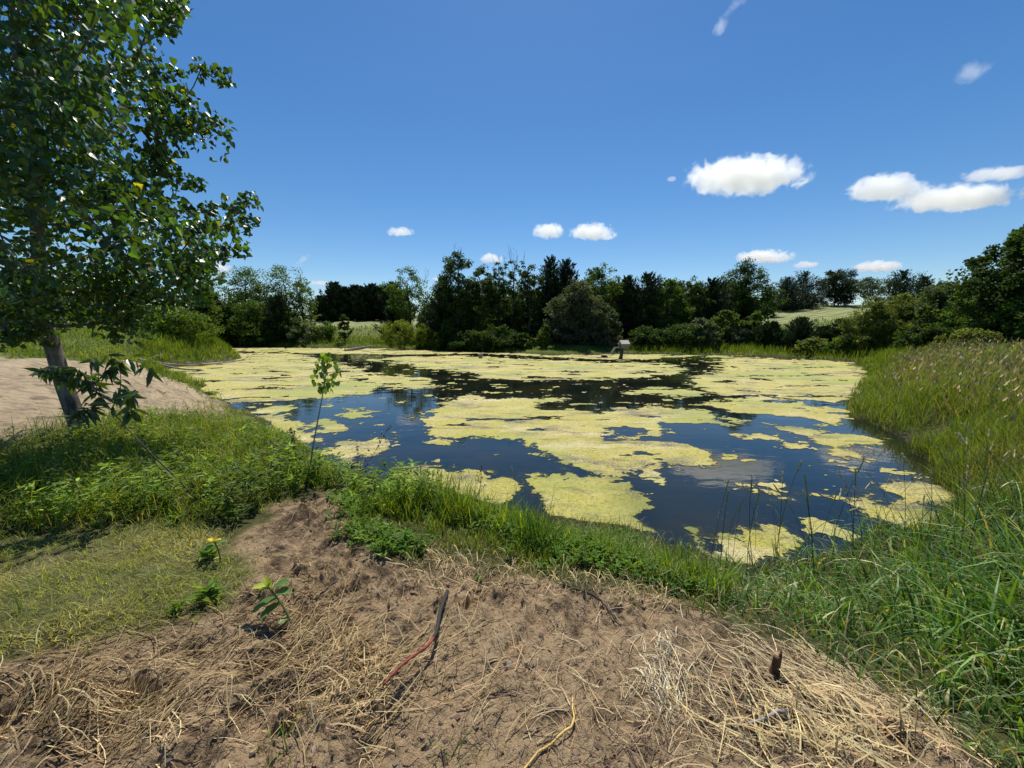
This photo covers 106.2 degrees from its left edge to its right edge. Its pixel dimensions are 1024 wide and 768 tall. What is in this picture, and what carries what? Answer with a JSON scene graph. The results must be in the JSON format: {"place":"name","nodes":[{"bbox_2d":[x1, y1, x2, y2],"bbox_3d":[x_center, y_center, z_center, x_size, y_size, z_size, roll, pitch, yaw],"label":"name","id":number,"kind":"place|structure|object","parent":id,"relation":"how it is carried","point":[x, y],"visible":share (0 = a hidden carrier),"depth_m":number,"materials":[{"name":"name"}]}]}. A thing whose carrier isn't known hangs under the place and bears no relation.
{"place":"outdoors","nodes":[
{"label":"outdoors","id":0,"kind":"place"},
{"bbox_2d":[0,304,1023,767],"bbox_3d":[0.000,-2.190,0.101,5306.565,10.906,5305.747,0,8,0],"label":"ground","id":1,"kind":"structure","parent":0,"point":[22,392],"depth_m":1.86,"materials":[{"name":"soil"}]},
{"bbox_2d":[24,353,199,503],"bbox_3d":[-3.184,0.421,3.026,0.972,1.312,0.580,2,8,12],"label":"leaning sapling","id":2,"kind":"object","parent":1,"relation":"on","point":[129,401],"visible":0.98,"depth_m":2.95,"materials":[{"name":"green plant"}]},
{"bbox_2d":[0,0,263,435],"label":"cottonwood tree","id":3,"kind":"object","parent":1,"relation":"on","point":[34,89],"visible":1,"depth_m":4.57,"materials":[{"name":"green plant"}]},
{"bbox_2d":[0,513,270,669],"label":"lawn grass","id":4,"kind":"structure","parent":1,"relation":"on","point":[135,559],"depth_m":2.21,"materials":[{"name":"plant"}]},
{"bbox_2d":[0,321,287,399],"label":"mound grass","id":5,"kind":"structure","parent":1,"relation":"on","point":[181,377],"depth_m":20.74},
{"bbox_2d":[114,300,224,339],"bbox_3d":[-27.019,-5.008,29.873,6.653,3.259,5.903,0,8,0],"label":"shrub","id":6,"kind":"object","parent":1,"relation":"on","point":[173,322],"visible":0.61,"depth_m":29.73,"materials":[{"name":"green plant"}]},
{"bbox_2d":[174,284,226,333],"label":"broadleaf tree","id":7,"kind":"object","parent":1,"relation":"on","point":[213,307],"visible":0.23,"depth_m":49.11,"materials":[{"name":"green plant"}]},
{"bbox_2d":[183,576,225,602],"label":"weed","id":8,"kind":"object","parent":1,"relation":"on","point":[212,589],"visible":1,"depth_m":2.08,"materials":[{"name":"green plant"}]},
{"bbox_2d":[203,305,246,344],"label":"broadleaf tree","id":9,"kind":"object","parent":1,"relation":"on","point":[229,313],"visible":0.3,"depth_m":52.66,"materials":[{"name":"green plant"}]},
{"bbox_2d":[0,402,456,528],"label":"leafy weeds","id":10,"kind":"object","parent":1,"relation":"on","point":[274,468],"visible":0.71,"depth_m":3.58,"materials":[{"name":"green plant"}]},
{"bbox_2d":[213,265,286,326],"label":"broadleaf tree","id":11,"kind":"object","parent":1,"relation":"on","point":[239,293],"visible":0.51,"depth_m":55.77,"materials":[{"name":"green plant"}]},
{"bbox_2d":[226,298,281,345],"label":"broadleaf tree","id":12,"kind":"object","parent":1,"relation":"on","point":[244,320],"visible":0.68,"depth_m":51.97,"materials":[{"name":"green plant"}]},
{"bbox_2d":[241,323,288,345],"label":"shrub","id":13,"kind":"object","parent":1,"relation":"on","point":[269,339],"visible":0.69,"depth_m":51.93,"materials":[{"name":"green plant"}]},
{"bbox_2d":[251,577,292,624],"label":"milkweed plant","id":14,"kind":"object","parent":1,"relation":"on","point":[266,583],"visible":0.98,"depth_m":1.95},
{"bbox_2d":[248,294,301,342],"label":"cedar tree","id":15,"kind":"object","parent":1,"relation":"on","point":[277,306],"visible":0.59,"depth_m":53.07,"materials":[{"name":"green plant"}]},
{"bbox_2d":[242,263,317,315],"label":"broadleaf tree","id":16,"kind":"object","parent":1,"relation":"on","point":[288,292],"visible":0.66,"depth_m":57.39,"materials":[{"name":"green plant"}]},
{"bbox_2d":[271,311,312,342],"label":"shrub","id":17,"kind":"object","parent":1,"relation":"on","point":[297,321],"visible":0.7,"depth_m":53.00,"materials":[{"name":"green plant"}]},
{"bbox_2d":[282,282,318,320],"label":"broadleaf tree","id":18,"kind":"object","parent":1,"relation":"on","point":[302,312],"visible":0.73,"depth_m":58.73,"materials":[{"name":"green plant"}]},
{"bbox_2d":[285,320,331,342],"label":"shrub","id":19,"kind":"object","parent":1,"relation":"on","point":[293,329],"visible":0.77,"depth_m":52.89,"materials":[{"name":"green plant"}]},
{"bbox_2d":[310,352,341,464],"bbox_3d":[-1.942,0.340,3.998,0.435,1.348,0.347,0,8,0],"label":"young cottonwood","id":20,"kind":"object","parent":1,"relation":"on","point":[323,367],"visible":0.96,"depth_m":3.91,"materials":[{"name":"green plant"}]},
{"bbox_2d":[309,321,343,342],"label":"shrub","id":21,"kind":"object","parent":1,"relation":"on","point":[328,330],"visible":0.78,"depth_m":53.73,"materials":[{"name":"green plant"}]},
{"bbox_2d":[316,281,349,320],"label":"cedar tree","id":22,"kind":"object","parent":1,"relation":"on","point":[331,297],"visible":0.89,"depth_m":82.77,"materials":[{"name":"green plant"}]},
{"bbox_2d":[349,286,376,320],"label":"cedar tree","id":23,"kind":"object","parent":1,"relation":"on","point":[358,316],"visible":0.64,"depth_m":82.89,"materials":[{"name":"green plant"}]},
{"bbox_2d":[353,283,384,319],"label":"cedar tree","id":24,"kind":"object","parent":1,"relation":"on","point":[373,287],"visible":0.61,"depth_m":83.21,"materials":[{"name":"green plant"}]},
{"bbox_2d":[0,396,754,657],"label":"bank grass","id":25,"kind":"structure","parent":1,"relation":"on","point":[241,452],"depth_m":3.31,"materials":[{"name":"plant"}]},
{"bbox_2d":[371,294,414,336],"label":"cedar tree","id":26,"kind":"object","parent":1,"relation":"on","point":[390,315],"visible":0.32,"depth_m":58.25,"materials":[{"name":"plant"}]},
{"bbox_2d":[374,281,412,319],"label":"cedar tree","id":27,"kind":"object","parent":1,"relation":"on","point":[382,297],"visible":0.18,"depth_m":82.90,"materials":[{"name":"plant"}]},
{"bbox_2d":[377,318,422,348],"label":"shrub","id":28,"kind":"object","parent":1,"relation":"on","point":[396,341],"visible":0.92,"depth_m":46.01,"materials":[{"name":"green plant"}]},
{"bbox_2d":[383,487,426,523],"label":"grass clump","id":29,"kind":"object","parent":1,"relation":"on","point":[407,510],"visible":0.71,"depth_m":3.15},
{"bbox_2d":[378,265,434,328],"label":"broadleaf tree","id":30,"kind":"object","parent":1,"relation":"on","point":[408,291],"visible":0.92,"depth_m":56.05,"materials":[{"name":"green plant"}]},
{"bbox_2d":[383,589,448,685],"bbox_3d":[-0.396,1.199,1.881,0.109,0.177,0.767,1,8,9],"label":"broken branch","id":31,"kind":"object","parent":1,"relation":"on","point":[428,644],"visible":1,"depth_m":1.75,"materials":[{"name":"brown plant"}]},
{"bbox_2d":[404,322,436,348],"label":"shrub","id":32,"kind":"object","parent":1,"relation":"on","point":[426,340],"visible":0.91,"depth_m":46.26,"materials":[{"name":"green plant"}]},
{"bbox_2d":[418,274,471,339],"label":"cedar tree","id":33,"kind":"object","parent":1,"relation":"on","point":[435,325],"visible":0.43,"depth_m":47.10,"materials":[{"name":"green plant"}]},
{"bbox_2d":[433,319,462,350],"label":"shrub","id":34,"kind":"object","parent":1,"relation":"on","point":[447,331],"visible":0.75,"depth_m":43.67,"materials":[{"name":"green plant"}]},
{"bbox_2d":[434,484,468,529],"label":"grass clump","id":35,"kind":"object","parent":1,"relation":"on","point":[445,513],"visible":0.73,"depth_m":3.16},
{"bbox_2d":[433,244,484,331],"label":"broadleaf tree","id":36,"kind":"object","parent":1,"relation":"on","point":[451,266],"visible":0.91,"depth_m":45.68,"materials":[{"name":"green plant"}]},
{"bbox_2d":[447,329,486,351],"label":"shrub","id":37,"kind":"object","parent":1,"relation":"on","point":[458,343],"visible":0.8,"depth_m":41.86,"materials":[{"name":"green plant"}]},
{"bbox_2d":[456,264,507,333],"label":"broadleaf tree","id":38,"kind":"object","parent":1,"relation":"on","point":[483,307],"visible":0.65,"depth_m":46.23,"materials":[{"name":"green plant"}]},
{"bbox_2d":[3,492,977,767],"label":"earth crumbs","id":39,"kind":"object","parent":1,"relation":"on","point":[507,664],"visible":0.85,"depth_m":1.55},
{"bbox_2d":[470,324,517,350],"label":"shrub","id":40,"kind":"object","parent":1,"relation":"on","point":[497,335],"visible":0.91,"depth_m":41.19,"materials":[{"name":"green plant"}]},
{"bbox_2d":[482,256,517,325],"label":"broadleaf tree","id":41,"kind":"object","parent":1,"relation":"on","point":[500,268],"visible":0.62,"depth_m":47.30,"materials":[{"name":"green plant"}]},
{"bbox_2d":[492,248,525,329],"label":"broadleaf tree","id":42,"kind":"object","parent":1,"relation":"on","point":[508,283],"visible":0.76,"depth_m":47.06,"materials":[{"name":"green plant"}]},
{"bbox_2d":[0,492,1023,767],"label":"straw","id":43,"kind":"object","parent":1,"relation":"on","point":[838,742],"visible":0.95,"depth_m":1.54,"materials":[{"name":"plant"}]},
{"bbox_2d":[500,331,533,348],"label":"shrub","id":44,"kind":"object","parent":1,"relation":"on","point":[521,341],"visible":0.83,"depth_m":41.05,"materials":[{"name":"green plant"}]},
{"bbox_2d":[323,483,725,597],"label":"fringe weeds","id":45,"kind":"object","parent":1,"relation":"on","point":[385,538],"visible":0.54,"depth_m":2.74,"materials":[{"name":"green plant"}]},
{"bbox_2d":[135,327,914,376],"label":"shore grass","id":46,"kind":"structure","parent":1,"relation":"on","point":[870,356],"depth_m":31.89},
{"bbox_2d":[510,264,552,337],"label":"broadleaf tree","id":47,"kind":"object","parent":1,"relation":"on","point":[526,289],"visible":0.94,"depth_m":46.09,"materials":[{"name":"green plant"}]},
{"bbox_2d":[504,489,576,554],"bbox_3d":[0.158,1.016,2.798,0.562,0.496,0.570,6,10,36],"label":"grass clump","id":48,"kind":"object","parent":1,"relation":"on","point":[535,535],"visible":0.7,"depth_m":2.81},
{"bbox_2d":[535,323,552,348],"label":"shrub","id":49,"kind":"object","parent":1,"relation":"on","point":[544,334],"visible":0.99,"depth_m":40.99,"materials":[{"name":"green plant"}]},
{"bbox_2d":[524,254,570,338],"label":"cedar tree","id":50,"kind":"object","parent":1,"relation":"on","point":[549,275],"visible":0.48,"depth_m":46.57,"materials":[{"name":"green plant"}]},
{"bbox_2d":[524,697,583,767],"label":"yellow root","id":51,"kind":"object","parent":1,"relation":"on","point":[552,742],"visible":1,"depth_m":1.40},
{"bbox_2d":[543,257,583,337],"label":"cedar tree","id":52,"kind":"object","parent":1,"relation":"on","point":[569,273],"visible":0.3,"depth_m":46.94,"materials":[{"name":"green plant"}]},
{"bbox_2d":[542,278,610,344],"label":"broadleaf tree","id":53,"kind":"object","parent":1,"relation":"on","point":[572,332],"visible":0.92,"depth_m":41.54,"materials":[{"name":"green plant"}]},
{"bbox_2d":[306,316,858,339],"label":"field edge grass","id":54,"kind":"structure","parent":1,"relation":"on","point":[370,331],"depth_m":64.19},
{"bbox_2d":[574,262,627,337],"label":"broadleaf tree","id":55,"kind":"object","parent":1,"relation":"on","point":[602,286],"visible":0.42,"depth_m":45.43,"materials":[{"name":"green plant"}]},
{"bbox_2d":[585,304,623,346],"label":"broadleaf tree","id":56,"kind":"object","parent":1,"relation":"on","point":[606,340],"visible":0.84,"depth_m":40.69,"materials":[{"name":"green plant"}]},
{"bbox_2d":[605,275,649,339],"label":"cedar tree","id":57,"kind":"object","parent":1,"relation":"on","point":[628,280],"visible":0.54,"depth_m":45.59,"materials":[{"name":"green plant"}]},
{"bbox_2d":[626,325,674,348],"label":"shrub","id":58,"kind":"object","parent":1,"relation":"on","point":[645,335],"visible":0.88,"depth_m":39.83,"materials":[{"name":"green plant"}]},
{"bbox_2d":[616,271,687,337],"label":"cedar tree","id":59,"kind":"object","parent":1,"relation":"on","point":[650,289],"visible":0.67,"depth_m":44.53,"materials":[{"name":"green plant"}]},
{"bbox_2d":[641,279,695,330],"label":"broadleaf tree","id":60,"kind":"object","parent":1,"relation":"on","point":[674,305],"visible":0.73,"depth_m":43.74,"materials":[{"name":"green plant"}]},
{"bbox_2d":[647,322,705,347],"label":"shrub","id":61,"kind":"object","parent":1,"relation":"on","point":[680,334],"visible":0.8,"depth_m":39.07,"materials":[{"name":"green plant"}]},
{"bbox_2d":[670,275,717,328],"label":"broadleaf tree","id":62,"kind":"object","parent":1,"relation":"on","point":[696,288],"visible":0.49,"depth_m":45.23,"materials":[{"name":"green plant"}]},
{"bbox_2d":[685,317,724,346],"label":"shrub","id":63,"kind":"object","parent":1,"relation":"on","point":[700,324],"visible":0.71,"depth_m":38.80,"materials":[{"name":"green plant"}]},
{"bbox_2d":[683,277,738,337],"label":"cedar tree","id":64,"kind":"object","parent":1,"relation":"on","point":[715,308],"visible":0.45,"depth_m":46.20,"materials":[{"name":"green plant"}]},
{"bbox_2d":[707,309,751,343],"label":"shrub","id":65,"kind":"object","parent":1,"relation":"on","point":[725,324],"visible":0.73,"depth_m":39.98,"materials":[{"name":"green plant"}]},
{"bbox_2d":[724,327,752,345],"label":"shrub","id":66,"kind":"object","parent":1,"relation":"on","point":[736,337],"visible":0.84,"depth_m":39.05,"materials":[{"name":"green plant"}]},
{"bbox_2d":[716,256,791,329],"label":"broadleaf tree","id":67,"kind":"object","parent":1,"relation":"on","point":[745,284],"visible":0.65,"depth_m":48.34,"materials":[{"name":"green plant"}]},
{"bbox_2d":[746,323,787,347],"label":"bush","id":68,"kind":"object","parent":1,"relation":"on","point":[757,337],"visible":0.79,"depth_m":37.42,"materials":[{"name":"plant"}]},
{"bbox_2d":[768,649,781,683],"bbox_3d":[1.137,1.248,1.669,0.046,0.193,0.069,6,10,37],"label":"stake","id":69,"kind":"object","parent":1,"relation":"on","point":[775,663],"visible":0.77,"depth_m":1.67,"materials":[{"name":"brown wood"}]},
{"bbox_2d":[764,276,810,310],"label":"tree","id":70,"kind":"object","parent":1,"relation":"on","point":[786,285],"visible":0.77,"depth_m":90.63,"materials":[{"name":"green plant"}]},
{"bbox_2d":[559,457,1023,767],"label":"reed grass","id":71,"kind":"structure","parent":1,"relation":"on","point":[977,602],"depth_m":2.41,"materials":[{"name":"plant"}]},
{"bbox_2d":[776,316,823,351],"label":"bush","id":72,"kind":"object","parent":1,"relation":"on","point":[802,329],"visible":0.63,"depth_m":35.26,"materials":[{"name":"green plant"}]},
{"bbox_2d":[772,270,834,308],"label":"tree","id":73,"kind":"object","parent":1,"relation":"on","point":[803,280],"visible":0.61,"depth_m":93.32,"materials":[{"name":"green plant"}]},
{"bbox_2d":[790,336,828,353],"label":"shrub","id":74,"kind":"object","parent":1,"relation":"on","point":[814,343],"visible":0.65,"depth_m":33.38,"materials":[{"name":"green plant"}]},
{"bbox_2d":[810,268,864,305],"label":"broadleaf tree","id":75,"kind":"object","parent":1,"relation":"on","point":[846,283],"visible":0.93,"depth_m":95.81,"materials":[{"name":"green plant"}]},
{"bbox_2d":[822,333,871,353],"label":"shrub","id":76,"kind":"object","parent":1,"relation":"on","point":[837,343],"visible":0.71,"depth_m":31.38,"materials":[{"name":"green plant"}]},
{"bbox_2d":[844,277,897,299],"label":"broadleaf tree","id":77,"kind":"object","parent":1,"relation":"on","point":[877,285],"visible":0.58,"depth_m":104.07,"materials":[{"name":"green plant"}]},
{"bbox_2d":[835,295,913,351],"bbox_3d":[28.388,-4.755,30.755,4.425,4.615,4.298,0,8,0],"label":"shrub","id":78,"kind":"object","parent":1,"relation":"on","point":[881,318],"visible":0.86,"depth_m":30.04,"materials":[{"name":"green plant"}]},
{"bbox_2d":[867,292,921,343],"bbox_3d":[31.491,-5.275,31.398,5.227,4.527,4.133,0,8,0],"label":"shrub","id":79,"kind":"object","parent":1,"relation":"on","point":[904,299],"visible":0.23,"depth_m":30.87,"materials":[{"name":"green plant"}]},
{"bbox_2d":[859,269,934,309],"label":"tree","id":80,"kind":"object","parent":1,"relation":"on","point":[905,285],"visible":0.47,"depth_m":69.45,"materials":[{"name":"green plant"}]},
{"bbox_2d":[890,322,954,349],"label":"shrub","id":81,"kind":"object","parent":1,"relation":"on","point":[925,333],"visible":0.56,"depth_m":26.40,"materials":[{"name":"green plant"}]},
{"bbox_2d":[843,339,1023,541],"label":"meadow grass","id":82,"kind":"structure","parent":1,"relation":"on","point":[908,396],"depth_m":8.12,"materials":[{"name":"plant"}]},
{"bbox_2d":[879,336,1023,421],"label":"seed heads","id":83,"kind":"object","parent":82,"relation":"attached to","point":[1019,395],"visible":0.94,"depth_m":10.48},
{"bbox_2d":[898,276,978,333],"bbox_3d":[33.556,-5.746,29.606,7.259,4.975,6.305,0,8,0],"label":"shrub","id":84,"kind":"object","parent":1,"relation":"on","point":[931,303],"visible":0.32,"depth_m":28.95,"materials":[{"name":"green plant"}]},
{"bbox_2d":[917,328,1006,351],"bbox_3d":[25.948,-2.289,21.769,3.837,1.822,3.192,0,8,0],"label":"shrub","id":85,"kind":"object","parent":1,"relation":"on","point":[970,334],"visible":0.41,"depth_m":21.44,"materials":[{"name":"green plant"}]},
{"bbox_2d":[935,287,1012,341],"bbox_3d":[31.910,-4.746,25.444,5.030,4.204,4.409,0,8,0],"label":"shrub","id":86,"kind":"object","parent":1,"relation":"on","point":[961,322],"visible":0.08,"depth_m":26.17,"materials":[{"name":"green plant"}]},
{"bbox_2d":[938,224,1023,341],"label":"broadleaf tree","id":87,"kind":"object","parent":1,"relation":"on","point":[986,279],"visible":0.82,"depth_m":22.80,"materials":[{"name":"green plant"}]},
{"bbox_2d":[964,294,1023,345],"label":"shrub","id":88,"kind":"object","parent":1,"relation":"on","point":[1014,329],"visible":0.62,"depth_m":21.68,"materials":[{"name":"green plant"}]},
{"bbox_2d":[0,0,1023,314],"label":"sky","id":89,"kind":"structure","parent":0,"point":[374,139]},
{"bbox_2d":[169,347,961,564],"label":"water","id":90,"kind":"structure","parent":0,"point":[683,497],"depth_m":8.31,"materials":[{"name":"liquid"}]},
{"bbox_2d":[251,405,297,413],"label":"algae mat","id":91,"kind":"object","parent":90,"relation":"on","point":[275,409],"visible":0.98,"depth_m":11.98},
{"bbox_2d":[256,413,305,431],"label":"algae mat","id":92,"kind":"object","parent":90,"relation":"on","point":[279,421],"visible":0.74,"depth_m":10.32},
{"bbox_2d":[167,350,449,403],"bbox_3d":[-20.618,-2.231,32.965,13.257,0.001,50.676,-6,10,-35],"label":"algae mat","id":93,"kind":"object","parent":90,"relation":"on","point":[227,383],"visible":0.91,"depth_m":19.03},
{"bbox_2d":[302,419,363,434],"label":"algae mat","id":94,"kind":"object","parent":90,"relation":"on","point":[330,426],"visible":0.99,"depth_m":9.90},
{"bbox_2d":[318,439,397,459],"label":"algae mat","id":95,"kind":"object","parent":90,"relation":"on","point":[348,447],"visible":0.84,"depth_m":8.08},
{"bbox_2d":[394,465,523,504],"bbox_3d":[-0.955,1.590,6.454,2.614,0.001,1.621,3,9,21],"label":"algae mat","id":96,"kind":"object","parent":90,"relation":"on","point":[508,488],"visible":0.5,"depth_m":6.26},
{"bbox_2d":[230,347,740,359],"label":"algae mat","id":97,"kind":"object","parent":90,"relation":"on","point":[412,352],"visible":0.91,"depth_m":40.50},
{"bbox_2d":[367,355,688,381],"bbox_3d":[-1.715,-1.410,27.270,26.734,0.001,16.601,4,9,26],"label":"algae mat","id":98,"kind":"object","parent":90,"relation":"on","point":[483,370],"visible":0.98,"depth_m":24.90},
{"bbox_2d":[230,350,921,540],"bbox_3d":[-11.975,-1.547,28.220,65.970,0.001,35.638,3,9,19],"label":"algae","id":99,"kind":"object","parent":90,"relation":"on","point":[815,522],"visible":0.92,"depth_m":7.52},
{"bbox_2d":[411,389,745,478],"bbox_3d":[1.060,0.856,11.544,10.712,0.001,8.371,5,10,31],"label":"algae mat","id":100,"kind":"object","parent":90,"relation":"on","point":[583,429],"visible":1,"depth_m":9.60,"materials":[{"name":"plant"}]},
{"bbox_2d":[525,472,654,532],"bbox_3d":[0.986,1.677,5.846,2.316,0.001,1.809,3,9,18],"label":"algae mat","id":101,"kind":"object","parent":90,"relation":"on","point":[593,496],"visible":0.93,"depth_m":5.74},
{"bbox_2d":[607,387,712,398],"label":"algae mat","id":102,"kind":"object","parent":90,"relation":"on","point":[676,392],"visible":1,"depth_m":15.16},
{"bbox_2d":[712,523,803,563],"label":"algae mat","id":103,"kind":"object","parent":90,"relation":"on","point":[770,533],"visible":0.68,"depth_m":4.53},
{"bbox_2d":[702,396,853,425],"bbox_3d":[8.499,0.764,12.180,4.379,0.001,4.456,-5,10,-32],"label":"algae mat","id":104,"kind":"object","parent":90,"relation":"on","point":[754,405],"visible":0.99,"depth_m":12.13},
{"bbox_2d":[685,357,871,402],"bbox_3d":[15.654,-0.932,23.956,10.305,0.001,25.253,7,11,40],"label":"algae mat","id":105,"kind":"object","parent":90,"relation":"on","point":[785,376],"visible":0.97,"depth_m":19.41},
{"bbox_2d":[761,422,888,448],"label":"algae mat","id":106,"kind":"object","parent":90,"relation":"on","point":[834,440],"visible":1,"depth_m":8.90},
{"bbox_2d":[826,448,875,462],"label":"algae mat","id":107,"kind":"object","parent":90,"relation":"on","point":[842,452],"visible":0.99,"depth_m":7.76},
{"bbox_2d":[821,489,938,530],"bbox_3d":[4.991,1.751,5.335,1.790,0.001,1.566,-5,10,-32],"label":"algae mat","id":108,"kind":"object","parent":90,"relation":"on","point":[872,513],"visible":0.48,"depth_m":5.39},
{"bbox_2d":[872,476,955,504],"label":"algae mat","id":109,"kind":"object","parent":90,"relation":"on","point":[899,489],"visible":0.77,"depth_m":5.99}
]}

